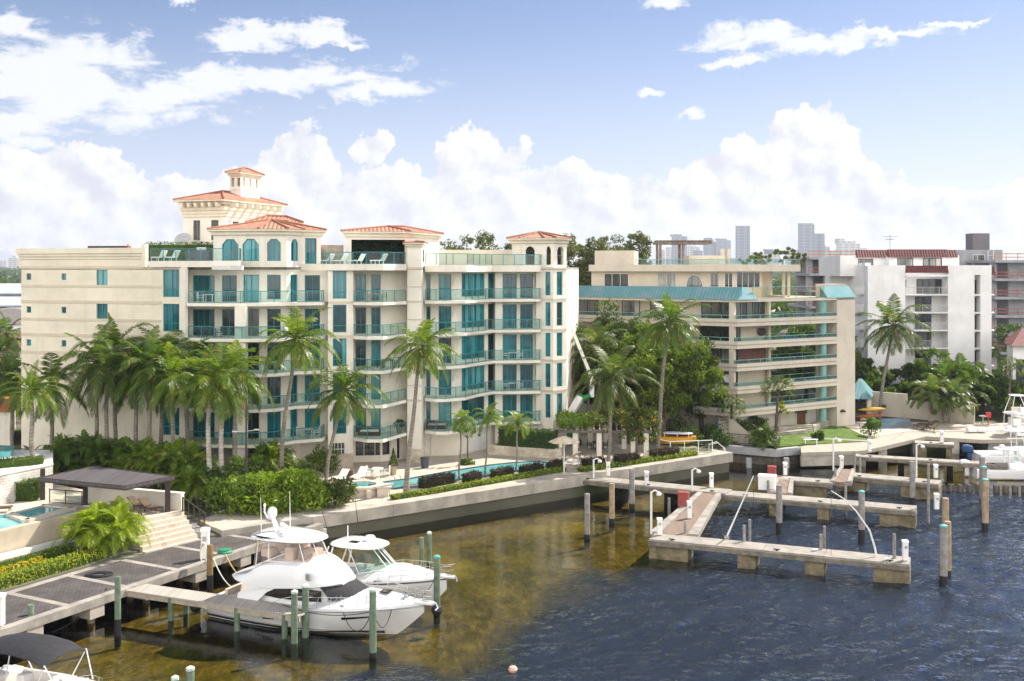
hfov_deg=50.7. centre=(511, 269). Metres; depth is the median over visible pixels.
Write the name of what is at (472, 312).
window
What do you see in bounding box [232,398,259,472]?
flag pole
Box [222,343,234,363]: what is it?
window
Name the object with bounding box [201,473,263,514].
shrub
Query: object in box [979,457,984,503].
mooring pile
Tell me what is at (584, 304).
window
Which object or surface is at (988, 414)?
red box
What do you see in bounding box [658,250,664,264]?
skyscraper
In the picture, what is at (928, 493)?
mooring pile
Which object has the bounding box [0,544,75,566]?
hedge
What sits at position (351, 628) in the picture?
mooring line
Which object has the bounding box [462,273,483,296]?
window
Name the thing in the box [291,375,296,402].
window
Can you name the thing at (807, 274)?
apartment building
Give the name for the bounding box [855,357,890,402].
tree
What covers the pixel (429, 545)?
mooring pile
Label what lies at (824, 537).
mooring pile
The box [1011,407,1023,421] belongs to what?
garden wall
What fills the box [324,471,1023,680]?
bay water
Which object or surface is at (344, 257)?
sun lounger
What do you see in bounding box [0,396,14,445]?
villa
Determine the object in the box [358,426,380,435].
outdoor sofa
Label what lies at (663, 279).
window
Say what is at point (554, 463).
hedge
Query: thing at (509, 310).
window
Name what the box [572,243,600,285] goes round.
pine tree
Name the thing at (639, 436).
shrub
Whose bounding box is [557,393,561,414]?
window
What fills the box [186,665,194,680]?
mooring pile
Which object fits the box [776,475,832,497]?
finger dock
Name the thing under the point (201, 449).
shrub
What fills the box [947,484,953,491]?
pile stub
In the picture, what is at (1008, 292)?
concrete shell
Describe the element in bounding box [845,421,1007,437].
marina terrace
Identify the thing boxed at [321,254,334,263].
sun lounger
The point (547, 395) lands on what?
window
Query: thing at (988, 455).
fishing boat
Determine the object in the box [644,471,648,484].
power pedestal
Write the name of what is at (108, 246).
roof equipment
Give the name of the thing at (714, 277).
window
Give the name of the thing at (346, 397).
palm tree
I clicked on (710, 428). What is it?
shrub
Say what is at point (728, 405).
fan palm
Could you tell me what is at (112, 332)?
palm tree
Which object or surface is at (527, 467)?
hedge
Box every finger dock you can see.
[648,533,910,583]
[725,491,916,527]
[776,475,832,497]
[841,473,941,498]
[856,454,1006,484]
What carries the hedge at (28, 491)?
on the villa terrace at (172, 527)
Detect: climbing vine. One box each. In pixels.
[555,409,595,429]
[588,405,663,441]
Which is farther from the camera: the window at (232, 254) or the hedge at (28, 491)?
the window at (232, 254)
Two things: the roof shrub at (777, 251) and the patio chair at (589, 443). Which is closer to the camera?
the patio chair at (589, 443)
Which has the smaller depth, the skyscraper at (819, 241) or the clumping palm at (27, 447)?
the clumping palm at (27, 447)
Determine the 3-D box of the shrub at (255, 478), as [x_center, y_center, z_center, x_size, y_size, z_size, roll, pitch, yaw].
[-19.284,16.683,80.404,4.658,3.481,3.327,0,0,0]
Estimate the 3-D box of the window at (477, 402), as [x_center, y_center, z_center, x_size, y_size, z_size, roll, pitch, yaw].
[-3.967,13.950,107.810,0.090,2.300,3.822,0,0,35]
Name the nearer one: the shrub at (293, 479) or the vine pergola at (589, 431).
the shrub at (293, 479)
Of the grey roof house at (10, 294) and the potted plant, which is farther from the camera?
the grey roof house at (10, 294)
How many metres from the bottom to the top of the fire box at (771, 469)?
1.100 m
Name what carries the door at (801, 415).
in the terrace building at (739, 298)
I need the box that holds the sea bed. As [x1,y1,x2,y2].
[0,454,1023,680]
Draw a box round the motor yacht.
[202,491,438,639]
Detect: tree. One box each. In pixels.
[0,311,20,358]
[0,326,20,381]
[0,341,20,445]
[0,359,71,456]
[6,378,20,416]
[10,352,89,444]
[50,318,136,436]
[65,312,158,439]
[66,333,146,466]
[90,342,178,442]
[104,325,187,488]
[119,326,202,448]
[126,341,202,490]
[146,337,228,445]
[156,343,248,507]
[176,340,269,475]
[188,339,288,464]
[254,306,343,471]
[306,358,390,481]
[380,318,460,492]
[440,234,474,249]
[443,408,477,478]
[456,427,480,464]
[464,237,486,249]
[471,402,505,474]
[475,230,501,249]
[503,410,535,469]
[504,242,511,249]
[563,232,591,285]
[567,240,588,279]
[569,344,664,460]
[570,321,633,437]
[571,337,612,434]
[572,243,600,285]
[575,298,636,428]
[579,316,674,410]
[583,235,615,267]
[585,239,607,285]
[596,234,624,250]
[598,321,730,434]
[620,230,646,264]
[621,402,659,453]
[628,292,712,449]
[636,234,653,264]
[685,378,723,433]
[771,324,815,400]
[771,337,814,401]
[774,401,789,447]
[798,335,863,392]
[855,293,933,417]
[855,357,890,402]
[855,363,917,401]
[886,362,931,400]
[909,347,950,392]
[947,360,984,371]
[964,368,1017,413]
[975,375,1023,415]
[992,323,1023,372]
[998,388,1023,411]
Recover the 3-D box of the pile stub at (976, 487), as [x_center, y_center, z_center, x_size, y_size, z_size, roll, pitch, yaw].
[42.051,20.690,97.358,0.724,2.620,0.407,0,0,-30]
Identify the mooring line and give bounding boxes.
[282,604,368,615]
[343,613,368,631]
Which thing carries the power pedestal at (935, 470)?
on the finger dock at (861, 481)
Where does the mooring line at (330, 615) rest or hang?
attached to the mooring pile at (372, 630)
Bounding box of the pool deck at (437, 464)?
[200,428,711,531]
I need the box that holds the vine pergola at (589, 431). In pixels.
[559,420,651,457]
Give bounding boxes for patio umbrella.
[548,436,579,474]
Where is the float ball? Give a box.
[508,665,517,672]
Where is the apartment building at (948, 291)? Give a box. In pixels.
[819,236,995,401]
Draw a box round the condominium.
[15,167,578,468]
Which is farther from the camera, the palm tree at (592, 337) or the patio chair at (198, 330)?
the palm tree at (592, 337)
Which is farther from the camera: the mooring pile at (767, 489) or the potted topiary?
the potted topiary
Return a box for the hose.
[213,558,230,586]
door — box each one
[426,434,430,454]
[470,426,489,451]
[778,413,780,425]
[797,410,805,423]
[807,409,815,423]
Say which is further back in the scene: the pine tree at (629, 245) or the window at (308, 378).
the pine tree at (629, 245)
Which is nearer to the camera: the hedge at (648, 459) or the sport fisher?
the hedge at (648, 459)
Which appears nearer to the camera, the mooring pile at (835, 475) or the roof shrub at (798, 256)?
the mooring pile at (835, 475)
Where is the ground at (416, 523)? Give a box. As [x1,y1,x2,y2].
[0,279,1010,591]
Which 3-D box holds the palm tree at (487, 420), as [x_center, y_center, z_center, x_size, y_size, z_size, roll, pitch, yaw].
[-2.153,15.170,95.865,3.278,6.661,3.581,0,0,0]
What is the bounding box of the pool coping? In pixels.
[381,461,545,489]
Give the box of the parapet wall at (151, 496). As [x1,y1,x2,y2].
[88,487,184,509]
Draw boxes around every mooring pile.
[27,604,33,615]
[114,576,120,649]
[171,675,178,680]
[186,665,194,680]
[207,544,212,592]
[291,589,297,657]
[302,583,308,651]
[369,587,376,674]
[374,549,379,566]
[419,537,423,566]
[427,531,431,569]
[433,555,439,626]
[584,493,589,548]
[609,483,614,532]
[629,468,634,517]
[668,498,669,515]
[684,520,686,572]
[743,525,745,541]
[748,519,750,541]
[767,480,768,508]
[776,485,781,533]
[819,534,822,549]
[823,526,825,548]
[834,468,836,494]
[844,483,846,514]
[853,451,855,472]
[858,490,864,542]
[893,533,895,558]
[909,461,914,502]
[927,464,929,523]
[939,524,947,584]
[942,497,948,523]
[944,521,951,577]
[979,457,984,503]
[981,466,986,514]
[981,478,988,530]
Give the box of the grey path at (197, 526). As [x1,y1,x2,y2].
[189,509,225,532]
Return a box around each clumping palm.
[20,433,75,484]
[40,429,114,488]
[50,495,153,557]
[60,434,140,485]
[103,435,180,488]
[130,437,218,490]
[170,465,230,507]
[243,438,298,470]
[272,458,323,480]
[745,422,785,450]
[907,374,977,423]
[917,352,1004,409]
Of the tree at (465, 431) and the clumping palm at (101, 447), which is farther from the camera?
the tree at (465, 431)
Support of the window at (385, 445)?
in the condominium
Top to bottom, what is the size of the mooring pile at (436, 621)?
7.395 m
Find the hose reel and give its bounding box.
[218,548,232,553]
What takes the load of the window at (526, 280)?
in the condominium
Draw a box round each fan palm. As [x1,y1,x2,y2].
[716,392,746,419]
[760,375,796,434]
[995,357,1023,421]
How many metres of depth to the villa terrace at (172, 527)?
72.68 m
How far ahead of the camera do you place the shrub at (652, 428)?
113.71 m
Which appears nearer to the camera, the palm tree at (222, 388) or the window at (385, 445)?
the palm tree at (222, 388)
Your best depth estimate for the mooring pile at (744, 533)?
74.01 m
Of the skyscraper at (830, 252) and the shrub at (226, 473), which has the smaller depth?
the shrub at (226, 473)
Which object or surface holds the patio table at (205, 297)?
on the condominium
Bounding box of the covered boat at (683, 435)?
[660,431,695,443]
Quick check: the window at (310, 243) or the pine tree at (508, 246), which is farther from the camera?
the pine tree at (508, 246)
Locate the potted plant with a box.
[393,419,404,433]
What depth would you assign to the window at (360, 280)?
102.05 m
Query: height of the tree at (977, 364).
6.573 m
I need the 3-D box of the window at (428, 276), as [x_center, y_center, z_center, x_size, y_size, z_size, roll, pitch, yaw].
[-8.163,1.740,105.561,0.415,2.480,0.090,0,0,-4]
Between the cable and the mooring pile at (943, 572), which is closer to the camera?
the cable
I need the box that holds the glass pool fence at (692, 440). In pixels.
[660,439,712,453]
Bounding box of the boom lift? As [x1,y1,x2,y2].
[567,325,593,445]
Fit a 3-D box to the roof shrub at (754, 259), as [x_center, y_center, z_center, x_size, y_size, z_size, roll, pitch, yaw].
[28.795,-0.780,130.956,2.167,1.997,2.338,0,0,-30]
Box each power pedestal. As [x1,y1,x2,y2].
[0,592,5,625]
[200,527,209,558]
[606,461,609,475]
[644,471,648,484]
[657,517,662,534]
[687,500,691,517]
[709,472,713,487]
[783,462,787,474]
[839,455,843,467]
[867,439,871,451]
[901,539,908,560]
[933,464,938,477]
[933,493,939,508]
[939,430,943,441]
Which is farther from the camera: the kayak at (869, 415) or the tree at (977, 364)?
the tree at (977, 364)
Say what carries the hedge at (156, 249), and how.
on the condominium
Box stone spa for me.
[337,480,392,498]
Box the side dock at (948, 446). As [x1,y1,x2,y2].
[915,440,953,458]
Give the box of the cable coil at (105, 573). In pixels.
[84,571,113,577]
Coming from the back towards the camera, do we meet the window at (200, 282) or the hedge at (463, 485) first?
the window at (200, 282)
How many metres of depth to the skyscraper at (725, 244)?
3497.67 m
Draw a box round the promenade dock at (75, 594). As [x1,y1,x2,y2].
[0,523,326,636]
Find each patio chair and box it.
[197,327,203,336]
[215,292,221,301]
[296,426,301,436]
[314,426,319,436]
[373,468,379,477]
[587,440,591,449]
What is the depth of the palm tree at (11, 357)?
109.86 m
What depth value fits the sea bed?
65.59 m
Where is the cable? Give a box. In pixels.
[51,588,106,632]
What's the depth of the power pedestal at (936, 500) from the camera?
83.73 m
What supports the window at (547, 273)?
in the condominium
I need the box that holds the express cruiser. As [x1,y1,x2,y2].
[320,492,457,605]
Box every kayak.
[855,414,884,417]
[859,407,885,410]
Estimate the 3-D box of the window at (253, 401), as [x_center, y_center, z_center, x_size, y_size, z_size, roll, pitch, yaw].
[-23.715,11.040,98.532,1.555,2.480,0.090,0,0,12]
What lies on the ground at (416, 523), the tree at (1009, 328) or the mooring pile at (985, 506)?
the tree at (1009, 328)
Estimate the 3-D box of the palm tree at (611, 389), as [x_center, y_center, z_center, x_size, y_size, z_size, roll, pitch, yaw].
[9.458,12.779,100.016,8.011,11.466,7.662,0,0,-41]
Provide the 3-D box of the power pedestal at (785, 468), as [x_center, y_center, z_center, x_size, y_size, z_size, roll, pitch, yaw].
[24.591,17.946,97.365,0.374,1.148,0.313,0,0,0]
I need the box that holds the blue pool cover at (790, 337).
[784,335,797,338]
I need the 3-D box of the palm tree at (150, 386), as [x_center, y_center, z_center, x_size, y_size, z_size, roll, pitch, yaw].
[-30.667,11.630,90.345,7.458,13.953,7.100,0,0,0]
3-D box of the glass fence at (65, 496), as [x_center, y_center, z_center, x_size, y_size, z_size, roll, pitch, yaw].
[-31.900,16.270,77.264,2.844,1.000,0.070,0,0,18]
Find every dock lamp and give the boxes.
[593,458,601,477]
[650,489,661,533]
[691,468,700,490]
[832,437,840,470]
[916,443,924,477]
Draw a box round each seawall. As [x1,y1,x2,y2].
[215,448,732,536]
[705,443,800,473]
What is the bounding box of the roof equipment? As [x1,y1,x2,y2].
[88,246,130,247]
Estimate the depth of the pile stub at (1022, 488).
96.78 m
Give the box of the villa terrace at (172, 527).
[0,484,199,560]
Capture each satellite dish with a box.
[174,233,190,244]
[724,374,728,385]
[758,327,765,335]
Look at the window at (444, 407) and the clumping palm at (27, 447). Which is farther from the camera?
the window at (444, 407)
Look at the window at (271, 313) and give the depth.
98.55 m
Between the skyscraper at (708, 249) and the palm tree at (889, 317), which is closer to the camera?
the palm tree at (889, 317)
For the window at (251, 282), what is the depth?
98.52 m
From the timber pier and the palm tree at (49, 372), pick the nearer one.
the timber pier
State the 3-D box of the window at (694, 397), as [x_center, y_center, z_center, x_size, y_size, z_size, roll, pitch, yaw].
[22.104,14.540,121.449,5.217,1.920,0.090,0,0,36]
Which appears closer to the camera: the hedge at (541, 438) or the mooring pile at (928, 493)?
the mooring pile at (928, 493)
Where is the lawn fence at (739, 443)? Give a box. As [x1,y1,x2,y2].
[706,431,779,447]
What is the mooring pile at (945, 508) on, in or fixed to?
in the bay water
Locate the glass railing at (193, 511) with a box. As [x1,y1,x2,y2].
[182,497,205,524]
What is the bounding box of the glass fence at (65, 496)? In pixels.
[49,489,81,504]
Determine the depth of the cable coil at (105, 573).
65.49 m
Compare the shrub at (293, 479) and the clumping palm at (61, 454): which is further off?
the clumping palm at (61, 454)
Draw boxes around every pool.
[0,446,14,456]
[0,511,74,528]
[384,462,544,487]
[875,418,912,428]
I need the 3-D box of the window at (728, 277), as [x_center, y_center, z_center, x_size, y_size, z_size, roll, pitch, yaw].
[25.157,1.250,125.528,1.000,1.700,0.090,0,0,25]
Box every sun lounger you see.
[0,505,12,508]
[127,495,150,511]
[138,497,163,513]
[151,250,167,260]
[164,250,179,260]
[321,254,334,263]
[332,254,348,263]
[335,468,349,479]
[348,254,365,263]
[349,466,367,479]
[370,254,387,263]
[558,451,580,458]
[566,456,587,465]
[912,420,932,429]
[917,419,937,425]
[920,421,941,430]
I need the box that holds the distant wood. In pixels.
[0,266,815,338]
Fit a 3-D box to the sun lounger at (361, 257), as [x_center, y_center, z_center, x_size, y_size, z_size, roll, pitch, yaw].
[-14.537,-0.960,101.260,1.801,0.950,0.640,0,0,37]
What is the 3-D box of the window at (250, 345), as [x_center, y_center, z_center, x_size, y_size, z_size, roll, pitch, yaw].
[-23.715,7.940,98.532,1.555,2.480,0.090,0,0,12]
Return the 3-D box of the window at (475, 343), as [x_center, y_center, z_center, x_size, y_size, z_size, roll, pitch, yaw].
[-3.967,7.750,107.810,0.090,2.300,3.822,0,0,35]
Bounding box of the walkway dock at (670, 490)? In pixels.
[583,477,731,511]
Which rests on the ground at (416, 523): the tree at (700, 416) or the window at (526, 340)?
the tree at (700, 416)
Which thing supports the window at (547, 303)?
in the condominium
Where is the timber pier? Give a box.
[126,584,309,652]
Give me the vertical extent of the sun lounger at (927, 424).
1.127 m
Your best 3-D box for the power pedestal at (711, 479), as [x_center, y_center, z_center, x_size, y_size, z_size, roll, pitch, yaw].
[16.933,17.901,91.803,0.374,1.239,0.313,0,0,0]
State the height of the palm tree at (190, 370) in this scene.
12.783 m
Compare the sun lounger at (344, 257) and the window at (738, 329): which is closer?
the sun lounger at (344, 257)
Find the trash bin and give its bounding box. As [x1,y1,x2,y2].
[420,456,429,468]
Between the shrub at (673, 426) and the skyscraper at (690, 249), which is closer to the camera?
the shrub at (673, 426)
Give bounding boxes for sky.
[0,0,1023,265]
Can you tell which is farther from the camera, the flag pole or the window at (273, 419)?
the window at (273, 419)
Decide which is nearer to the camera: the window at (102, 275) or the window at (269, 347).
the window at (269, 347)
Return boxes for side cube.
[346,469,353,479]
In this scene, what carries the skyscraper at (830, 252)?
on the ground at (416, 523)
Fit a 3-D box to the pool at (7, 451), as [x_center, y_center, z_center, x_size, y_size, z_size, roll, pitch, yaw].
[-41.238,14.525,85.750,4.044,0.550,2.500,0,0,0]
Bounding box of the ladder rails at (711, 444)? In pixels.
[708,441,725,452]
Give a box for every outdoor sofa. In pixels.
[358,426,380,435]
[426,420,447,428]
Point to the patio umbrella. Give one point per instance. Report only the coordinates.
(564, 440)
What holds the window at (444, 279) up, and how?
in the condominium
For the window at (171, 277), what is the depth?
97.26 m
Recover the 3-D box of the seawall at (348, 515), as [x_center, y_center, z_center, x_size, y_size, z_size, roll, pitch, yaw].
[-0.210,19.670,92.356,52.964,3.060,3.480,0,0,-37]
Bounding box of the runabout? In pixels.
[0,632,103,680]
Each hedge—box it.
[0,455,44,467]
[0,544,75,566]
[0,546,110,589]
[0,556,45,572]
[14,477,39,501]
[144,240,212,261]
[389,466,566,499]
[417,471,456,488]
[461,469,482,482]
[488,465,514,477]
[497,426,558,448]
[517,460,544,472]
[545,459,562,467]
[577,450,697,471]
[580,455,605,466]
[612,451,641,462]
[647,447,680,456]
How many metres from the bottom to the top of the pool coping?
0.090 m
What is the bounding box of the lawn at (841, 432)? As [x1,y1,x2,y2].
[735,423,868,447]
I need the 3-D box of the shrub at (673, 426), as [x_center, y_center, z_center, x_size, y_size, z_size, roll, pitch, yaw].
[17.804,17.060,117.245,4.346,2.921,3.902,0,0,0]
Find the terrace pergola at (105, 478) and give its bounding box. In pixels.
[38,466,174,511]
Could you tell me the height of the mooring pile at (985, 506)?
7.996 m
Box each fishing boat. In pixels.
[959,444,1023,482]
[961,425,1023,463]
[987,415,1023,431]
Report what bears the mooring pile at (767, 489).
in the bay water
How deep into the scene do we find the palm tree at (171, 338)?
93.83 m
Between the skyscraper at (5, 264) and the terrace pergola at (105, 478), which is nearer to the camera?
the terrace pergola at (105, 478)
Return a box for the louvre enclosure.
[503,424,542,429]
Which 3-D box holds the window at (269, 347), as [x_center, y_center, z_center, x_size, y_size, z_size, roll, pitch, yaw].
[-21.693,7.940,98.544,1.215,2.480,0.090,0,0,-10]
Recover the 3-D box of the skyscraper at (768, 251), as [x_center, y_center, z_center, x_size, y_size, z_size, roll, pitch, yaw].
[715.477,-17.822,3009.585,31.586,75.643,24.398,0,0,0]
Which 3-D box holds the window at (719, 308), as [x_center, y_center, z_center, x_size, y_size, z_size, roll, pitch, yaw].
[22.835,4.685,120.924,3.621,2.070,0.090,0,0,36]
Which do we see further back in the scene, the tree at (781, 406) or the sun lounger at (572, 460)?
the tree at (781, 406)
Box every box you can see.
[677,491,689,506]
[758,473,776,490]
[767,465,775,473]
[966,427,972,431]
[985,412,990,424]
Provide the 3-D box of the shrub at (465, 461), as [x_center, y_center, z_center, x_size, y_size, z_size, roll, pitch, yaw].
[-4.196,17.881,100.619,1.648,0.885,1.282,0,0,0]
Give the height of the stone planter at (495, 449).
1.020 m
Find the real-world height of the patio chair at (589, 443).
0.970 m
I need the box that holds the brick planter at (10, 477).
[0,450,52,504]
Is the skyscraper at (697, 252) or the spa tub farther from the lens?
the skyscraper at (697, 252)
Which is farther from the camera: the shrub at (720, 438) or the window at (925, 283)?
the window at (925, 283)
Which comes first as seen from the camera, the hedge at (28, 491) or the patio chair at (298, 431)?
the hedge at (28, 491)
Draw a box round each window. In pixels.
[97,270,107,284]
[97,304,107,318]
[164,270,178,296]
[164,304,178,331]
[164,407,178,434]
[166,338,178,354]
[193,220,199,239]
[193,275,214,301]
[193,309,214,335]
[193,343,214,357]
[193,412,214,436]
[211,220,217,239]
[222,239,238,260]
[222,275,236,301]
[222,309,234,335]
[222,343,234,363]
[223,413,232,437]
[242,239,258,260]
[244,275,258,301]
[248,309,258,335]
[248,343,258,369]
[248,377,258,403]
[248,413,258,437]
[267,239,280,260]
[267,275,280,298]
[267,309,280,335]
[267,343,280,369]
[267,377,280,403]
[267,411,280,437]
[291,239,297,260]
[291,275,296,300]
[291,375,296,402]
[291,409,296,436]
[305,238,315,263]
[305,275,319,300]
[305,309,319,334]
[305,342,319,367]
[305,375,319,400]
[305,409,319,434]
[331,442,344,453]
[333,271,345,298]
[333,305,345,331]
[333,338,345,365]
[333,372,345,399]
[333,406,345,433]
[355,275,365,300]
[355,307,365,333]
[355,340,365,366]
[355,373,365,398]
[355,408,365,431]
[355,441,380,455]
[371,275,380,300]
[371,307,380,333]
[371,340,380,365]
[371,374,380,398]
[371,408,380,425]
[382,441,389,455]
[397,438,399,458]
[426,274,430,299]
[426,306,430,331]
[426,370,430,394]
[426,402,430,421]
[439,274,450,299]
[439,306,450,331]
[439,338,450,362]
[439,370,450,394]
[439,402,450,426]
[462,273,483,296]
[462,304,483,327]
[462,335,483,359]
[462,365,483,390]
[462,396,483,421]
[488,273,493,297]
[488,303,493,328]
[488,334,493,358]
[488,364,493,389]
[488,394,493,419]
[503,274,516,297]
[503,304,516,327]
[503,334,516,358]
[503,365,516,388]
[503,395,516,418]
[520,274,532,297]
[520,304,532,327]
[520,334,532,357]
[520,364,532,387]
[520,394,532,418]
[546,272,549,294]
[546,302,549,325]
[546,333,549,356]
[546,363,549,386]
[546,394,549,417]
[557,272,561,294]
[557,302,561,325]
[557,332,561,355]
[557,363,561,386]
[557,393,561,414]
[579,299,597,314]
[604,273,628,285]
[622,300,639,315]
[650,301,667,316]
[657,273,676,285]
[685,274,702,286]
[691,392,728,407]
[699,325,728,340]
[701,302,728,318]
[701,348,728,363]
[708,371,728,385]
[710,273,718,286]
[724,273,732,286]
[736,272,759,287]
[736,302,764,318]
[736,327,740,341]
[736,349,738,363]
[858,259,872,264]
[897,258,912,265]
[915,297,930,310]
[915,314,930,328]
[915,332,930,346]
[915,350,930,363]
[917,279,941,293]
[923,258,941,265]
[973,255,984,259]
[1016,359,1023,383]
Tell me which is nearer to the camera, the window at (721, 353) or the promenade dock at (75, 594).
the promenade dock at (75, 594)
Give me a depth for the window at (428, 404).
105.57 m
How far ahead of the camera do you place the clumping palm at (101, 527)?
69.76 m
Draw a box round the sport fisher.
[982,394,1023,449]
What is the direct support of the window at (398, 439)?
in the condominium
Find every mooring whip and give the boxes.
[723,476,753,538]
[831,490,877,556]
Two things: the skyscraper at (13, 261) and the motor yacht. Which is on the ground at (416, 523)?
the skyscraper at (13, 261)
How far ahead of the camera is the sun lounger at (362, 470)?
93.66 m
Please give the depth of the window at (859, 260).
155.99 m
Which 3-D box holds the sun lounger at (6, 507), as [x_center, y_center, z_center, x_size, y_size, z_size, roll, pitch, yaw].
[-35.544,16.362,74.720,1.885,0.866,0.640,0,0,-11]
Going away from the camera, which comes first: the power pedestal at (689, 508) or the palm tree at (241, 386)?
the power pedestal at (689, 508)
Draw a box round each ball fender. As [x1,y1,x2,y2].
[190,606,200,611]
[431,604,442,615]
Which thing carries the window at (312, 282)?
in the condominium
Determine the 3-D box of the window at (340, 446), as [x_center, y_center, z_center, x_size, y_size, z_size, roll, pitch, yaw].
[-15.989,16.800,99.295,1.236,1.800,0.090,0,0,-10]
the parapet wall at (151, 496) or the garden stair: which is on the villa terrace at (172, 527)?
the parapet wall at (151, 496)
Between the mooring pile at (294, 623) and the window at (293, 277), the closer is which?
the mooring pile at (294, 623)
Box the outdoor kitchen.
[185,247,210,260]
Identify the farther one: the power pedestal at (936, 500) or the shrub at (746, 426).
the shrub at (746, 426)
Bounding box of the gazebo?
[855,379,872,418]
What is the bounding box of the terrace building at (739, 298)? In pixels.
[579,240,855,435]
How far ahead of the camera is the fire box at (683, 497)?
84.27 m
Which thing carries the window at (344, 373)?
in the condominium
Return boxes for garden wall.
[871,391,974,422]
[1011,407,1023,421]
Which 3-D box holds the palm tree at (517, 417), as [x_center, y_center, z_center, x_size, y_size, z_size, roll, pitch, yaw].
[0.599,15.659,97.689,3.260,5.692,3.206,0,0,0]
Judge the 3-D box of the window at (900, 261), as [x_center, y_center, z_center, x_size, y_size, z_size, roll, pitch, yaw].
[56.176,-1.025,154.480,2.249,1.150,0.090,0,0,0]
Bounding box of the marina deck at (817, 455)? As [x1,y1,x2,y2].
[800,431,1023,471]
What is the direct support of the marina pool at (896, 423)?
on the marina terrace at (948, 427)
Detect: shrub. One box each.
[156,437,205,456]
[163,453,206,500]
[195,465,256,502]
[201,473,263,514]
[221,470,284,516]
[226,454,276,473]
[248,433,256,456]
[253,467,309,513]
[271,467,332,511]
[300,476,358,508]
[304,444,341,474]
[460,457,474,464]
[618,427,648,444]
[638,425,661,441]
[666,413,696,434]
[679,422,704,445]
[700,422,723,439]
[709,429,733,447]
[736,418,753,433]
[738,255,758,263]
[747,415,769,432]
[753,252,771,264]
[756,246,795,264]
[789,252,806,266]
[810,430,824,439]
[859,416,882,435]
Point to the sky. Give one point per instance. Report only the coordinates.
(863, 122)
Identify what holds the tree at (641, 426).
on the ground at (416, 523)
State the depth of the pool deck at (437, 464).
99.65 m
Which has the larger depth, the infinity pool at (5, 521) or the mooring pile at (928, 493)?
the mooring pile at (928, 493)
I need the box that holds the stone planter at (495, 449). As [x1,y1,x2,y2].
[488,443,562,458]
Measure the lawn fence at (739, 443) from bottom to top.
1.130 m
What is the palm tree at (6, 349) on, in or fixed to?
on the ground at (416, 523)
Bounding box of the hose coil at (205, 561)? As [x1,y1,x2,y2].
[200,542,206,564]
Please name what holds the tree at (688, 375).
on the pool deck at (437, 464)
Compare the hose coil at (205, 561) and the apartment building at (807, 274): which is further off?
the apartment building at (807, 274)
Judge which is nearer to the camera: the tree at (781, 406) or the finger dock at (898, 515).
the finger dock at (898, 515)
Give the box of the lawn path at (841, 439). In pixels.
[801,436,866,441]
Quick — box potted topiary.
[388,448,398,474]
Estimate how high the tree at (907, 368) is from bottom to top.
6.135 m
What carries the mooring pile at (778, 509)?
in the bay water
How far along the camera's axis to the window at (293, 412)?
99.73 m
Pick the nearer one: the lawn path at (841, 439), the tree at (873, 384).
the lawn path at (841, 439)
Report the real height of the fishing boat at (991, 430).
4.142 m
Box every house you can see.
[0,283,20,308]
[0,307,20,380]
[1004,327,1023,410]
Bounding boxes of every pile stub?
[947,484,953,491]
[957,484,963,491]
[966,484,972,491]
[975,484,978,491]
[993,485,999,495]
[1002,485,1008,495]
[1012,485,1018,496]
[1021,485,1023,497]
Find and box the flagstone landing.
[87,544,136,564]
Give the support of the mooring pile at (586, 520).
in the bay water
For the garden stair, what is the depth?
115.20 m
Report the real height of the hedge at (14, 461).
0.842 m
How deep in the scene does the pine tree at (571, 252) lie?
163.98 m
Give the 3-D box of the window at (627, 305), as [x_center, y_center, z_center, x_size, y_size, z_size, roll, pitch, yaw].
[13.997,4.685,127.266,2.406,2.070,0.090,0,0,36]
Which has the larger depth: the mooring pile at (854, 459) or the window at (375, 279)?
the mooring pile at (854, 459)
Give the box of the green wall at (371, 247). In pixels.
[351,240,404,263]
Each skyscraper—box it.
[0,261,8,267]
[9,256,18,269]
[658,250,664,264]
[666,247,671,264]
[670,234,686,264]
[688,246,699,255]
[693,250,701,254]
[703,238,713,254]
[715,239,730,263]
[735,226,749,263]
[762,254,775,273]
[763,249,773,253]
[785,248,797,264]
[798,223,813,256]
[814,233,824,256]
[825,250,835,255]
[835,239,859,255]
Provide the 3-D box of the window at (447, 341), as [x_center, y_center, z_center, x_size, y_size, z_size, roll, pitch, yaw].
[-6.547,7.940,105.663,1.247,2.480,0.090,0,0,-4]
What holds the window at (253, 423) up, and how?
in the condominium
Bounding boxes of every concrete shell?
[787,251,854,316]
[956,233,1023,368]
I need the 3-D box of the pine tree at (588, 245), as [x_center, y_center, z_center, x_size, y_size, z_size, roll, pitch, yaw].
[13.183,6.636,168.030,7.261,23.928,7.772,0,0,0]
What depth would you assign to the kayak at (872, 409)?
130.66 m
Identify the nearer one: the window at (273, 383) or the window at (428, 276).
the window at (273, 383)
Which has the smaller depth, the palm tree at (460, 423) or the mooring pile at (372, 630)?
the mooring pile at (372, 630)
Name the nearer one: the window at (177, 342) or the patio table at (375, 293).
the window at (177, 342)
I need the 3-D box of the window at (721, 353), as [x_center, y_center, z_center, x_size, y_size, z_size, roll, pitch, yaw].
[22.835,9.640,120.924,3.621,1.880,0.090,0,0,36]
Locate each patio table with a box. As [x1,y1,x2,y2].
[202,294,215,302]
[203,328,216,336]
[302,428,313,437]
[370,293,380,300]
[372,467,383,476]
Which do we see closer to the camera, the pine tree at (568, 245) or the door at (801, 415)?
the door at (801, 415)
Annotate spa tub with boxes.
[5,503,75,522]

